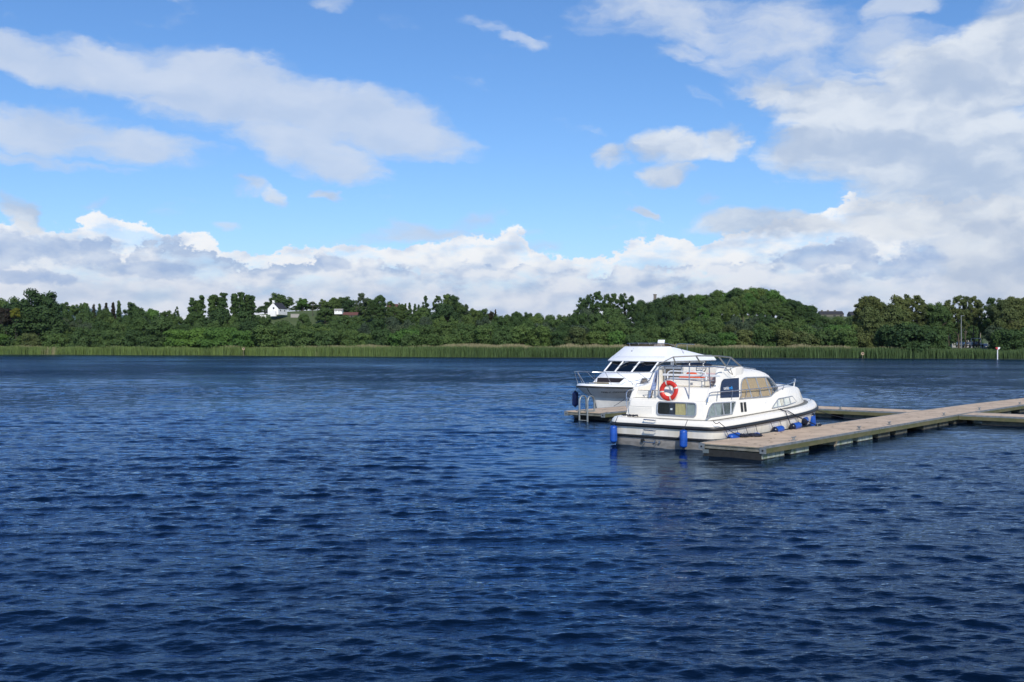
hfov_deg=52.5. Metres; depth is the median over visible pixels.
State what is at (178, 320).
broadleaf tree
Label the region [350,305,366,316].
woodland tree
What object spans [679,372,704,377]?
seat
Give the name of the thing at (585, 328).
willow bush
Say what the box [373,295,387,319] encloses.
woodland tree
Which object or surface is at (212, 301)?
poplar tree
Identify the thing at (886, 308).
broadleaf tree
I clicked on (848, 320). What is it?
woodland tree
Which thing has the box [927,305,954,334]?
woodland tree
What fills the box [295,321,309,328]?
broadleaf tree
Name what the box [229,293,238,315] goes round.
poplar tree
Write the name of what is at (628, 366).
cabin cruiser
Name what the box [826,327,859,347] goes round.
willow bush
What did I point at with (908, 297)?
open crown tree
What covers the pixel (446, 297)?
open crown tree
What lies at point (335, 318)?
woodland tree
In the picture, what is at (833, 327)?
willow bush
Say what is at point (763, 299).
woodland tree
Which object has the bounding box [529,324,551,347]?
willow bush
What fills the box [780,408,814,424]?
mooring rope
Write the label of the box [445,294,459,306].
broadleaf tree
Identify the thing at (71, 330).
broadleaf tree
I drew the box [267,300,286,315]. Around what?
farmhouse
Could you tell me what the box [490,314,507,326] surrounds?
broadleaf tree
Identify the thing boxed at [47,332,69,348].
willow bush
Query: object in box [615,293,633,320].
open crown tree
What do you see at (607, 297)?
open crown tree
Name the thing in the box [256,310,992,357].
ground
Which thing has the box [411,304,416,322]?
conifer tree
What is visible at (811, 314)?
woodland tree
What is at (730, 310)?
woodland tree
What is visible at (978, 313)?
open crown tree
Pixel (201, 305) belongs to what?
poplar tree
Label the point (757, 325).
woodland tree
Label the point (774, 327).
broadleaf tree
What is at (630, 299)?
open crown tree
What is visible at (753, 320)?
broadleaf tree
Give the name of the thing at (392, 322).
woodland tree
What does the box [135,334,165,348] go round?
willow bush
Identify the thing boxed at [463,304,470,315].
conifer tree
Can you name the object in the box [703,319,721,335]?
woodland tree
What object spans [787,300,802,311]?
broadleaf tree
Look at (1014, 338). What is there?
willow bush
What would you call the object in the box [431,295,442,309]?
open crown tree
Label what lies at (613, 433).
boat fender
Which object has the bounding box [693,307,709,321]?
woodland tree
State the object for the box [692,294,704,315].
woodland tree
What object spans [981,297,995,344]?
open crown tree
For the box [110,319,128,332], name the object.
willow bush
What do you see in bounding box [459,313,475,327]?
woodland tree
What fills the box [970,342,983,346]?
parked car
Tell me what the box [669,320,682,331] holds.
woodland tree
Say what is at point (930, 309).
broadleaf tree
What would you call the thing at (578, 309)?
open crown tree
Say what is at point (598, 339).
willow bush
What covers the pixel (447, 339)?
willow bush
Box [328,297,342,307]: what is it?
broadleaf tree
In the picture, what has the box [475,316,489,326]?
broadleaf tree
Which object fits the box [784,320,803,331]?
woodland tree
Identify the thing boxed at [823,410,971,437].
pontoon
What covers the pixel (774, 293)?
woodland tree
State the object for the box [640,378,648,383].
window
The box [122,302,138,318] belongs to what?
open crown tree
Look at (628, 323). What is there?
broadleaf tree
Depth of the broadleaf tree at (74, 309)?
371.59 m
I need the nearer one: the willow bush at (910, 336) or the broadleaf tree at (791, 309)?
the willow bush at (910, 336)
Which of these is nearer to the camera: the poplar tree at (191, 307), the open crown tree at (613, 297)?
the poplar tree at (191, 307)
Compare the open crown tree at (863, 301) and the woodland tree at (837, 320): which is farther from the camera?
the woodland tree at (837, 320)
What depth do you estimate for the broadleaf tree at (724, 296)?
395.21 m
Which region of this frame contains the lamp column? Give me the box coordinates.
[961,316,961,348]
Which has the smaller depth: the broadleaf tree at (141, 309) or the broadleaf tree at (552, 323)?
the broadleaf tree at (552, 323)
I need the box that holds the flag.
[649,371,657,397]
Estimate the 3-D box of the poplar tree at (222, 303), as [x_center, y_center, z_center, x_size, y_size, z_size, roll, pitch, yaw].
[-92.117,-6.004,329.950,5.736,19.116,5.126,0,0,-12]
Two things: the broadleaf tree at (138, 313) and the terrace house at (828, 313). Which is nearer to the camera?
the broadleaf tree at (138, 313)
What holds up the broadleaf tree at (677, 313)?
on the ground
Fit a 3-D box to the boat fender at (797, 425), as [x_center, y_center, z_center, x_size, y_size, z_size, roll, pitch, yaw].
[9.980,2.887,36.644,0.255,0.517,0.916,0,0,40]
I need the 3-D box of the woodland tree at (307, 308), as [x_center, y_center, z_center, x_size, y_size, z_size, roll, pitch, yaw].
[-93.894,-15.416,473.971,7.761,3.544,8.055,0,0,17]
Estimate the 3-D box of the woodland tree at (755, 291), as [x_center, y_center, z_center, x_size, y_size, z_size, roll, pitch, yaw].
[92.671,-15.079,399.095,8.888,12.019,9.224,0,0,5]
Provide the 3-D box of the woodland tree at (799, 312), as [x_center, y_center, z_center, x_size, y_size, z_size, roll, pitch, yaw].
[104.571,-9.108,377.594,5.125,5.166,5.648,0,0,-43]
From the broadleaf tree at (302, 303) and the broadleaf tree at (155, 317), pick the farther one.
the broadleaf tree at (302, 303)
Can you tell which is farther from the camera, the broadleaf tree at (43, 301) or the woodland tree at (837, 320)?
the woodland tree at (837, 320)
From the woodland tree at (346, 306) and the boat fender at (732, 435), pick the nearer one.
the boat fender at (732, 435)
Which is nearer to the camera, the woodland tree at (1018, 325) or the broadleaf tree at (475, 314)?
the woodland tree at (1018, 325)
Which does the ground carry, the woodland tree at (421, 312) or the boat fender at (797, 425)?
the woodland tree at (421, 312)
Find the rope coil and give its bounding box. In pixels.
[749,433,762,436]
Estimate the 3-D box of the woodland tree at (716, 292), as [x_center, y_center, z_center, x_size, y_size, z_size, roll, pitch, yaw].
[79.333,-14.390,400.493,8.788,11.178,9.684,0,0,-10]
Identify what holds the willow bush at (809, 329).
on the ground
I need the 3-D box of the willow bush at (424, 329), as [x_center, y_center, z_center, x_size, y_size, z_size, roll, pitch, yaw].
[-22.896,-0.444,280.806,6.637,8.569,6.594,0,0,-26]
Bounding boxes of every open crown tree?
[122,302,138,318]
[308,302,319,308]
[352,293,368,314]
[385,301,395,316]
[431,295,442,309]
[440,294,452,318]
[569,297,585,319]
[581,294,597,313]
[589,291,606,314]
[603,294,613,322]
[607,293,618,307]
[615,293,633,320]
[627,295,638,318]
[852,296,874,331]
[852,298,863,323]
[904,294,914,321]
[910,295,927,325]
[915,299,929,324]
[943,300,958,342]
[951,295,968,348]
[956,296,973,347]
[967,296,982,347]
[973,299,986,347]
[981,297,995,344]
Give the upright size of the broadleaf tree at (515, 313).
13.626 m
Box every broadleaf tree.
[0,296,19,325]
[2,288,64,332]
[61,302,69,311]
[64,327,76,333]
[67,319,82,328]
[69,304,78,319]
[78,303,89,310]
[82,316,97,327]
[99,317,115,329]
[131,305,146,317]
[131,310,151,323]
[143,308,159,318]
[149,314,164,324]
[159,310,172,318]
[171,316,182,328]
[221,315,238,327]
[239,321,263,330]
[255,315,272,325]
[269,292,285,304]
[280,296,295,308]
[295,298,308,310]
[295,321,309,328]
[300,324,314,342]
[310,322,328,328]
[315,326,334,332]
[318,299,325,306]
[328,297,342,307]
[337,296,354,304]
[357,323,370,333]
[364,297,373,307]
[368,319,387,331]
[386,324,405,333]
[398,304,405,312]
[402,319,414,328]
[432,315,445,332]
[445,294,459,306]
[449,316,458,331]
[451,322,474,335]
[453,301,466,318]
[469,308,479,320]
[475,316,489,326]
[478,308,488,320]
[487,311,494,320]
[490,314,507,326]
[500,314,511,323]
[510,311,524,320]
[523,312,532,319]
[534,322,556,337]
[547,318,559,327]
[555,314,568,325]
[561,319,573,329]
[572,312,587,325]
[585,312,606,331]
[607,316,621,329]
[610,319,628,334]
[622,319,642,328]
[642,302,657,314]
[654,319,672,327]
[670,304,682,311]
[671,293,684,305]
[671,309,682,320]
[680,317,690,326]
[681,295,697,305]
[682,300,700,311]
[698,300,714,311]
[701,293,716,304]
[709,305,723,318]
[713,297,726,306]
[720,291,728,302]
[734,289,755,302]
[737,299,749,321]
[744,315,757,326]
[756,313,776,326]
[764,322,784,334]
[765,302,777,317]
[777,319,788,325]
[781,299,796,306]
[781,306,794,315]
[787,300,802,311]
[793,318,807,330]
[795,305,810,315]
[802,317,819,324]
[807,305,817,317]
[862,296,883,311]
[879,301,892,314]
[888,294,912,320]
[921,324,940,329]
[923,301,942,325]
[977,317,992,337]
[982,325,1006,344]
[986,298,1015,322]
[1001,296,1023,321]
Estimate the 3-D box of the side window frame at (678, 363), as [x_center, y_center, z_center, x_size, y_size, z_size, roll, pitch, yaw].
[9.685,1.374,56.804,0.080,0.500,3.500,0,0,40]
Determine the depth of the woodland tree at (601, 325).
268.25 m
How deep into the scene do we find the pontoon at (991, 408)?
48.82 m
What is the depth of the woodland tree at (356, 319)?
400.04 m
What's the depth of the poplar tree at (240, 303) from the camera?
329.39 m
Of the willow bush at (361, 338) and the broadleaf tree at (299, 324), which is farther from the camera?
the broadleaf tree at (299, 324)
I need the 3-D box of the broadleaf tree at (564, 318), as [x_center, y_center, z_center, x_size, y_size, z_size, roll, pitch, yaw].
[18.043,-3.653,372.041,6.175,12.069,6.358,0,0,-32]
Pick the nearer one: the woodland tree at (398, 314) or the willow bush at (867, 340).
the willow bush at (867, 340)
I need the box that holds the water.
[0,355,1023,681]
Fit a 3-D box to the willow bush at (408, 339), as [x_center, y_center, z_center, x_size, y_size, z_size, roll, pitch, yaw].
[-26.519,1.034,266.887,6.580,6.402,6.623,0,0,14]
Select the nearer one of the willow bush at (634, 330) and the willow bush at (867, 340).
the willow bush at (867, 340)
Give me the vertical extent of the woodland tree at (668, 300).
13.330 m
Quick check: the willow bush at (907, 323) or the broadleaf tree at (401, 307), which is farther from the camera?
the broadleaf tree at (401, 307)
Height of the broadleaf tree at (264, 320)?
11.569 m
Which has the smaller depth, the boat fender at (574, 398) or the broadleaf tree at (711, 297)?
the boat fender at (574, 398)
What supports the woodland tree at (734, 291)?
on the ground
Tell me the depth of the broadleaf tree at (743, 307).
362.59 m
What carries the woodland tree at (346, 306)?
on the ground
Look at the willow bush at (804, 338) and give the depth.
248.39 m
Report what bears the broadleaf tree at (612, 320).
on the ground
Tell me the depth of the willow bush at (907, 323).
252.53 m
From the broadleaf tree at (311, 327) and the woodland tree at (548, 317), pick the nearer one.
the broadleaf tree at (311, 327)
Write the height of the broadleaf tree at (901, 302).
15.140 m
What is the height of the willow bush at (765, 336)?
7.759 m
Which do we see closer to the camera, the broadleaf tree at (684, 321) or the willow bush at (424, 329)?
the willow bush at (424, 329)
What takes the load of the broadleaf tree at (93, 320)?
on the ground
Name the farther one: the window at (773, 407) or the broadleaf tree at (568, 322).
the broadleaf tree at (568, 322)
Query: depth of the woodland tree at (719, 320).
276.14 m
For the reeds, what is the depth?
252.72 m
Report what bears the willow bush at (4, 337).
on the ground
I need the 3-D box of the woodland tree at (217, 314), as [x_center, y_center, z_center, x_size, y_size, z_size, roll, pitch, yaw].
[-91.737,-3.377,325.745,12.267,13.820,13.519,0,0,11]
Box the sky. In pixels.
[0,0,1023,322]
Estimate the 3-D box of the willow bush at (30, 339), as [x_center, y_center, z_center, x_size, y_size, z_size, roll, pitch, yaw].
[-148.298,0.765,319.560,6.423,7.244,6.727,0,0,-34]
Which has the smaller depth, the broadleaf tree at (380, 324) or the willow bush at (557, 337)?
the willow bush at (557, 337)
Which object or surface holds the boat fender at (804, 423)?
hanging from the cabin cruiser at (740, 398)
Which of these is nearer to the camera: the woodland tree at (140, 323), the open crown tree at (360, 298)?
the woodland tree at (140, 323)
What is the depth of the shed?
430.36 m
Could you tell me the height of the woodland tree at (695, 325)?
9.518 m
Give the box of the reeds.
[0,343,1023,358]
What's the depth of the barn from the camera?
413.75 m
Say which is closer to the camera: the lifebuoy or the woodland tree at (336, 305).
the lifebuoy
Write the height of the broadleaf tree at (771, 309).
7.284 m
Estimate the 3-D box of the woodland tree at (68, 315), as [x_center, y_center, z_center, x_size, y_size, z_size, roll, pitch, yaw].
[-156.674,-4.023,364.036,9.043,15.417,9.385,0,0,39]
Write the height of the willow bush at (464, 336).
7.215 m
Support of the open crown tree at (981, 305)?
on the ground
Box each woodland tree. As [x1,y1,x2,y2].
[0,305,69,346]
[62,309,74,321]
[74,307,94,323]
[89,320,110,344]
[95,308,113,320]
[121,315,132,324]
[124,317,151,335]
[145,317,179,346]
[181,311,203,326]
[189,321,205,329]
[202,308,230,323]
[228,309,252,325]
[229,322,240,329]
[256,306,268,313]
[273,320,289,346]
[278,324,297,338]
[288,306,303,310]
[296,313,311,327]
[303,305,312,310]
[315,307,334,322]
[319,301,341,311]
[327,316,339,327]
[337,315,351,324]
[340,300,354,314]
[348,315,365,324]
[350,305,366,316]
[364,303,386,320]
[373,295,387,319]
[385,306,402,322]
[385,316,401,327]
[413,306,430,325]
[419,316,430,325]
[429,303,461,323]
[431,320,454,337]
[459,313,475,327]
[508,315,523,325]
[521,319,535,334]
[528,316,543,324]
[534,313,543,319]
[544,314,554,322]
[578,308,593,321]
[589,319,610,340]
[602,307,628,322]
[631,300,647,322]
[634,304,643,316]
[642,314,657,330]
[647,297,667,317]
[657,308,674,326]
[664,293,678,309]
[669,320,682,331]
[679,318,704,343]
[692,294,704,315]
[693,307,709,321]
[703,315,724,333]
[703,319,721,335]
[712,289,723,298]
[722,302,740,322]
[722,322,736,345]
[725,287,745,303]
[725,316,740,328]
[742,292,754,315]
[748,286,758,300]
[749,300,767,319]
[753,322,764,328]
[755,287,766,298]
[756,295,767,314]
[763,289,784,316]
[768,298,781,317]
[773,308,791,321]
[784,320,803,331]
[792,309,804,318]
[804,312,816,318]
[812,305,821,324]
[820,315,834,324]
[829,316,845,325]
[844,315,858,324]
[855,305,885,333]
[880,305,913,326]
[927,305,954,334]
[947,319,966,345]
[955,317,983,346]
[988,306,1023,346]
[1004,320,1023,330]
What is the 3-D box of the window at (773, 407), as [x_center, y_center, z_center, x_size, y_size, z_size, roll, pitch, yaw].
[9.876,2.195,37.481,0.109,0.387,2.282,0,0,37]
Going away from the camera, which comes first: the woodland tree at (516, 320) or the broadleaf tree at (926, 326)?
the broadleaf tree at (926, 326)
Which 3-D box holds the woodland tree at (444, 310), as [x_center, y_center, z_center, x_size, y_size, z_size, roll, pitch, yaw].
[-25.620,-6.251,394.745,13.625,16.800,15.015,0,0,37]
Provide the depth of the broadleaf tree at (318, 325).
316.90 m
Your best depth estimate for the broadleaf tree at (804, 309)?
383.13 m
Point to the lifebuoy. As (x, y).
(674, 385)
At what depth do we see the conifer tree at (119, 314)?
367.66 m
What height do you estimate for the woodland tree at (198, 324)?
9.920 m
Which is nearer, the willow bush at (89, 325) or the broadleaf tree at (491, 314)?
the willow bush at (89, 325)
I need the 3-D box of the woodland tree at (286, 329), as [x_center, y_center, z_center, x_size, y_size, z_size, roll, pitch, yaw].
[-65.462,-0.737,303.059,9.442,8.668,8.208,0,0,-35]
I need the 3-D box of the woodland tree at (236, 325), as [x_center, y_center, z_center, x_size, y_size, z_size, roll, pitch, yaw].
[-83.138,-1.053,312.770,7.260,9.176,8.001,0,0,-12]
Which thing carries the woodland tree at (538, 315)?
on the ground
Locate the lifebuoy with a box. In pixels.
[659,380,678,401]
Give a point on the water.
(306, 519)
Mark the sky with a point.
(508, 157)
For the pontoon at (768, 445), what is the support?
on the water
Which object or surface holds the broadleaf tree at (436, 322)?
on the ground
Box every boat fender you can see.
[572,387,577,406]
[610,416,617,443]
[680,420,687,448]
[726,428,739,437]
[770,422,784,431]
[789,417,801,428]
[801,417,808,425]
[810,413,815,425]
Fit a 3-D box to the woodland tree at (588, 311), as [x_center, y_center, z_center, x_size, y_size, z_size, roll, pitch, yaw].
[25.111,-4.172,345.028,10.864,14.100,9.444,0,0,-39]
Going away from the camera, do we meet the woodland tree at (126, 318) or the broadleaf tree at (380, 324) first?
the broadleaf tree at (380, 324)
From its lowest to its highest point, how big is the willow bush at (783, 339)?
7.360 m
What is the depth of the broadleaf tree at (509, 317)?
378.65 m
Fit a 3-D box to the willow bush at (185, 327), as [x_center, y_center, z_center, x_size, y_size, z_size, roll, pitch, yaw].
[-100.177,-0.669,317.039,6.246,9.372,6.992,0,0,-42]
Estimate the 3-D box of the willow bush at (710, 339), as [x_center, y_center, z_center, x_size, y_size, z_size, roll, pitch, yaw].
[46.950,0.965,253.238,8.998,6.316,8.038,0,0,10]
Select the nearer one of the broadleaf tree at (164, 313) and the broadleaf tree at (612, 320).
the broadleaf tree at (612, 320)
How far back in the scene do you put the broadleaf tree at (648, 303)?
392.12 m
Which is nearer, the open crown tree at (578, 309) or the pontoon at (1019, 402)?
the pontoon at (1019, 402)
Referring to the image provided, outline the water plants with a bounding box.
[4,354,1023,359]
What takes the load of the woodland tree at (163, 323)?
on the ground
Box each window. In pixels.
[597,377,624,382]
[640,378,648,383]
[656,401,696,416]
[706,401,735,417]
[740,376,777,398]
[772,396,796,408]
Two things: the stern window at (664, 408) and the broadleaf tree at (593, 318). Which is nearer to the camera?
the stern window at (664, 408)
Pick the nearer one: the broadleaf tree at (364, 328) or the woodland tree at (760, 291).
the broadleaf tree at (364, 328)
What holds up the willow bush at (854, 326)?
on the ground
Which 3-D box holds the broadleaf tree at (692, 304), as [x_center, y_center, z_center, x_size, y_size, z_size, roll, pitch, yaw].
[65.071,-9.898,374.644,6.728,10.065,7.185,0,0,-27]
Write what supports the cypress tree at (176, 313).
on the ground
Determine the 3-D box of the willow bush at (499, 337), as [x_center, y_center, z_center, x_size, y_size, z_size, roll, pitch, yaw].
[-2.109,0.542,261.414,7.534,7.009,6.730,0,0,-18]
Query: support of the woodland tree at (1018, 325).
on the ground
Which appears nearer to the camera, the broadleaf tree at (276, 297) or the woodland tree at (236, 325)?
the woodland tree at (236, 325)
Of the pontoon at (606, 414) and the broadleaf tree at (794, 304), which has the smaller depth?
the pontoon at (606, 414)
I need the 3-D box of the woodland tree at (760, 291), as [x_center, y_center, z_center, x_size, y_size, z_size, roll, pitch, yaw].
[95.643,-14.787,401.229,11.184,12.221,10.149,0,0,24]
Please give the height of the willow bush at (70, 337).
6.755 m
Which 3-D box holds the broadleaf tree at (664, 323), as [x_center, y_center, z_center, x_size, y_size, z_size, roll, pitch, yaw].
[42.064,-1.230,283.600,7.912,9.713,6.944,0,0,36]
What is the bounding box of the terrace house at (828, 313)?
[818,310,843,316]
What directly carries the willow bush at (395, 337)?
on the ground
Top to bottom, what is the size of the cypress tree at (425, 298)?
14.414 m
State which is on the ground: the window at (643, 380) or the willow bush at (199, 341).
the willow bush at (199, 341)
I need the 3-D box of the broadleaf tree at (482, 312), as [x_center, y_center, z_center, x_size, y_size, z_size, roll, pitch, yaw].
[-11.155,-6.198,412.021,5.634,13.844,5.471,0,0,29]
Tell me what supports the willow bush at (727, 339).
on the ground
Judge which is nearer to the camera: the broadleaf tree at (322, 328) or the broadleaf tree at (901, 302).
the broadleaf tree at (901, 302)
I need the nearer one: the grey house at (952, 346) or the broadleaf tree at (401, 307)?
the grey house at (952, 346)
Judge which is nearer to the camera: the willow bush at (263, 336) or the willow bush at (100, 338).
the willow bush at (263, 336)
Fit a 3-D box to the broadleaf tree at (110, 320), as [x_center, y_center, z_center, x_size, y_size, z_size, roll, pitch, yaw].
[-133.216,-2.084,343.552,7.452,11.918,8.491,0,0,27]
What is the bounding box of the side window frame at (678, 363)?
[672,361,704,364]
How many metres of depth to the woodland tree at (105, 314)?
363.10 m
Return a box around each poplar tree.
[186,297,195,316]
[196,295,206,322]
[207,295,217,317]
[215,297,224,307]
[218,292,230,315]
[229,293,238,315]
[234,292,245,316]
[243,294,249,311]
[246,295,257,321]
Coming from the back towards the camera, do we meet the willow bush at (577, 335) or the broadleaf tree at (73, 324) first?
the broadleaf tree at (73, 324)
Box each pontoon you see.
[564,395,627,421]
[699,423,878,459]
[815,406,919,418]
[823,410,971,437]
[927,403,1018,420]
[958,412,1023,425]
[974,398,1023,412]
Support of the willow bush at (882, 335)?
on the ground
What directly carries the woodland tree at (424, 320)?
on the ground
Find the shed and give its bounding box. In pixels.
[334,309,343,313]
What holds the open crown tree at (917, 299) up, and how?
on the ground
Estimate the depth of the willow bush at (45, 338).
320.11 m
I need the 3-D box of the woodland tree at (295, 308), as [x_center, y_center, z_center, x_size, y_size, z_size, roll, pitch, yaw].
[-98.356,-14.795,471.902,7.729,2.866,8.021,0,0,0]
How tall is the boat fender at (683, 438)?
0.919 m
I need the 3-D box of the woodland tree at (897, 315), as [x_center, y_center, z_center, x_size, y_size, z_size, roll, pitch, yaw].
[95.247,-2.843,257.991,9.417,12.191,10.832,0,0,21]
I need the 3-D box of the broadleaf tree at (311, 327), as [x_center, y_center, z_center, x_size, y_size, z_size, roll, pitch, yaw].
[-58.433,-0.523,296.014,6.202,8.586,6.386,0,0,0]
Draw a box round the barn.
[343,312,358,316]
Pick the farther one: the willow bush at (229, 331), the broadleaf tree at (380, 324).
the willow bush at (229, 331)
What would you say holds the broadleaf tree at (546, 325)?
on the ground
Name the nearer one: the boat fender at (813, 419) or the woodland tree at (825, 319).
the boat fender at (813, 419)
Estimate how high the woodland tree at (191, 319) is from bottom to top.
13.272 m
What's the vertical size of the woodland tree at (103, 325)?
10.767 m
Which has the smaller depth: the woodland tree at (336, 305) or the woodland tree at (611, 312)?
the woodland tree at (611, 312)
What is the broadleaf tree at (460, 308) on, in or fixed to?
on the ground
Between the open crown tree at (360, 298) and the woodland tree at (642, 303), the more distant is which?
the open crown tree at (360, 298)
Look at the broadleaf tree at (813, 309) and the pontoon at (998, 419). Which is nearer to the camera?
the pontoon at (998, 419)
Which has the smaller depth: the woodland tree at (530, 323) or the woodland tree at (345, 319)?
the woodland tree at (530, 323)
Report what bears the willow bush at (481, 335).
on the ground
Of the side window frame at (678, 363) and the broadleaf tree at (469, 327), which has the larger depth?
the broadleaf tree at (469, 327)
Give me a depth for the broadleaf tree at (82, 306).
371.23 m
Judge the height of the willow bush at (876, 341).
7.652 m
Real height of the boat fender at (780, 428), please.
0.529 m
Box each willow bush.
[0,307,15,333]
[0,326,16,334]
[0,334,11,345]
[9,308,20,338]
[11,335,41,346]
[21,332,41,346]
[41,334,55,347]
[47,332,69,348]
[61,334,72,346]
[67,326,91,347]
[79,322,92,330]
[87,328,103,346]
[96,329,120,348]
[99,329,124,349]
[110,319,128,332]
[122,329,143,347]
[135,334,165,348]
[162,329,186,346]
[177,329,205,347]
[179,324,189,346]
[191,327,206,347]
[196,327,223,347]
[201,329,231,347]
[224,327,236,340]
[228,330,256,347]
[250,324,279,348]
[275,333,291,347]
[286,328,316,347]
[313,329,341,352]
[341,327,359,345]
[350,333,371,345]
[365,329,390,345]
[388,328,420,351]
[398,333,419,348]
[407,325,420,335]
[415,333,439,348]
[418,324,434,335]
[438,334,458,346]
[453,329,478,345]
[471,325,494,345]
[491,330,512,345]
[494,323,513,331]
[508,323,534,345]
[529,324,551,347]
[549,329,570,347]
[563,325,591,346]
[570,324,589,333]
[585,331,607,345]
[607,330,626,346]
[624,333,646,344]
[625,327,645,336]
[644,324,661,342]
[656,326,683,346]
[680,328,697,345]
[690,332,721,346]
[717,332,738,347]
[733,322,752,334]
[733,329,754,348]
[751,326,778,347]
[774,328,797,347]
[789,331,822,346]
[794,324,817,343]
[815,328,832,346]
[823,324,856,344]
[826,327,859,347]
[845,324,859,333]
[856,332,876,349]
[872,325,887,347]
[876,323,897,349]
[884,323,940,353]
[902,321,917,325]
[921,327,952,349]
[987,329,1008,350]
[999,328,1023,349]
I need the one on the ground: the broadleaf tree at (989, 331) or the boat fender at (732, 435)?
the broadleaf tree at (989, 331)
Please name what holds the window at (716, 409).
in the cabin cruiser at (740, 398)
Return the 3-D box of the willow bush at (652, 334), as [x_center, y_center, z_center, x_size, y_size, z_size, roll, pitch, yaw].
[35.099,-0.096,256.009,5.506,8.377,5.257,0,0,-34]
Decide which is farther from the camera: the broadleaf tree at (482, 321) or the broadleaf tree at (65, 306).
the broadleaf tree at (65, 306)
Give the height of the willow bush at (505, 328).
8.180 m
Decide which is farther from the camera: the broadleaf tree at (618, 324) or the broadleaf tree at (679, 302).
the broadleaf tree at (679, 302)
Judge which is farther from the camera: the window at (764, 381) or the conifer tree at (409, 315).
the conifer tree at (409, 315)
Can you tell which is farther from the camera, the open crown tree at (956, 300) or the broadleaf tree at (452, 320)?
the broadleaf tree at (452, 320)
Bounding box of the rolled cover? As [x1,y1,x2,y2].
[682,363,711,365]
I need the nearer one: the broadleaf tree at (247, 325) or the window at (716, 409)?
the window at (716, 409)
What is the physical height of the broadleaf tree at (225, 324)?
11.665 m
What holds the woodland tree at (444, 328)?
on the ground
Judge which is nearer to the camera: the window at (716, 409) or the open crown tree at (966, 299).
the window at (716, 409)
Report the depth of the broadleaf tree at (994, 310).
253.09 m
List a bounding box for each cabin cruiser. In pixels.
[574,340,715,407]
[610,355,818,449]
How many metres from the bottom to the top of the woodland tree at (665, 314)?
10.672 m
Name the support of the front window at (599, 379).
in the cabin cruiser at (628, 366)
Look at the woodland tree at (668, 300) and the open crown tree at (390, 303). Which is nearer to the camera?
the woodland tree at (668, 300)
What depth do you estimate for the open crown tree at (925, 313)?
261.14 m
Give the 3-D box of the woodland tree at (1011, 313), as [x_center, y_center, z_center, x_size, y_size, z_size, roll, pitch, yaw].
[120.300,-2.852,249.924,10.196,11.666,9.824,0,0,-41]
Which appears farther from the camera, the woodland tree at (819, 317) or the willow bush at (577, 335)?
the woodland tree at (819, 317)
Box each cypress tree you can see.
[174,306,179,318]
[422,296,430,317]
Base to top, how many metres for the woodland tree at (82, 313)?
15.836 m
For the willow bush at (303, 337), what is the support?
on the ground
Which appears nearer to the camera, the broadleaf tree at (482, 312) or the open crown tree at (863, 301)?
the open crown tree at (863, 301)
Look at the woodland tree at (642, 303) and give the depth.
393.35 m
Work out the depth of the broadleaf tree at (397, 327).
284.40 m
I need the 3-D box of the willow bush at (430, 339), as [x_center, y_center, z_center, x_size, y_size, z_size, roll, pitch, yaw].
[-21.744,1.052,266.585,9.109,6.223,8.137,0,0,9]
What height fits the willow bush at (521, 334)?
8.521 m
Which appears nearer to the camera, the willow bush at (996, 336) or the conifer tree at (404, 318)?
the willow bush at (996, 336)
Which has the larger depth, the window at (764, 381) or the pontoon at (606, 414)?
the pontoon at (606, 414)
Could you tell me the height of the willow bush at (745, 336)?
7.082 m
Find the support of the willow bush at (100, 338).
on the ground
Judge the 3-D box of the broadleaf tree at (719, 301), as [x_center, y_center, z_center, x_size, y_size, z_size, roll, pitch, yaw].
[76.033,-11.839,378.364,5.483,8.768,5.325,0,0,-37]
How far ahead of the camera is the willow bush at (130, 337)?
310.02 m
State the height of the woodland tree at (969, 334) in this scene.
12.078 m
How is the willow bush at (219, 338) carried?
on the ground
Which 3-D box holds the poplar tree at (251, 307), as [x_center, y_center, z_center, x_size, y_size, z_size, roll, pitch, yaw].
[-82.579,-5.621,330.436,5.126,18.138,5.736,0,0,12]
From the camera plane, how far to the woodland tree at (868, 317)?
255.95 m
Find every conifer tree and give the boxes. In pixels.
[91,304,96,317]
[111,302,116,319]
[115,300,122,322]
[401,303,407,322]
[407,302,413,322]
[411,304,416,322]
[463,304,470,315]
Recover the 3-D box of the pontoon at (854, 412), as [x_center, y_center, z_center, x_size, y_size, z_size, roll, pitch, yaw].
[13.262,3.377,49.996,12.076,0.739,2.040,0,0,40]
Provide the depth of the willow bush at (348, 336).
278.76 m
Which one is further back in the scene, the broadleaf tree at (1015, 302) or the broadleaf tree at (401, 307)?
the broadleaf tree at (401, 307)
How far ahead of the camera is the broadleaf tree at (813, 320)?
359.83 m
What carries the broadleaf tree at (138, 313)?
on the ground
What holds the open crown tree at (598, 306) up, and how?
on the ground
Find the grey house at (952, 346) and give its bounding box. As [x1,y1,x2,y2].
[949,329,972,347]
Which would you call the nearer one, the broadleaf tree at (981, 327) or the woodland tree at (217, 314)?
the broadleaf tree at (981, 327)
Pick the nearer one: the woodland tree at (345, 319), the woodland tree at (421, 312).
the woodland tree at (345, 319)
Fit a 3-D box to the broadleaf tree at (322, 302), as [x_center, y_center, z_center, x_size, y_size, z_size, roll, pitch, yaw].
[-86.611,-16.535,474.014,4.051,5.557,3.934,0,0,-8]

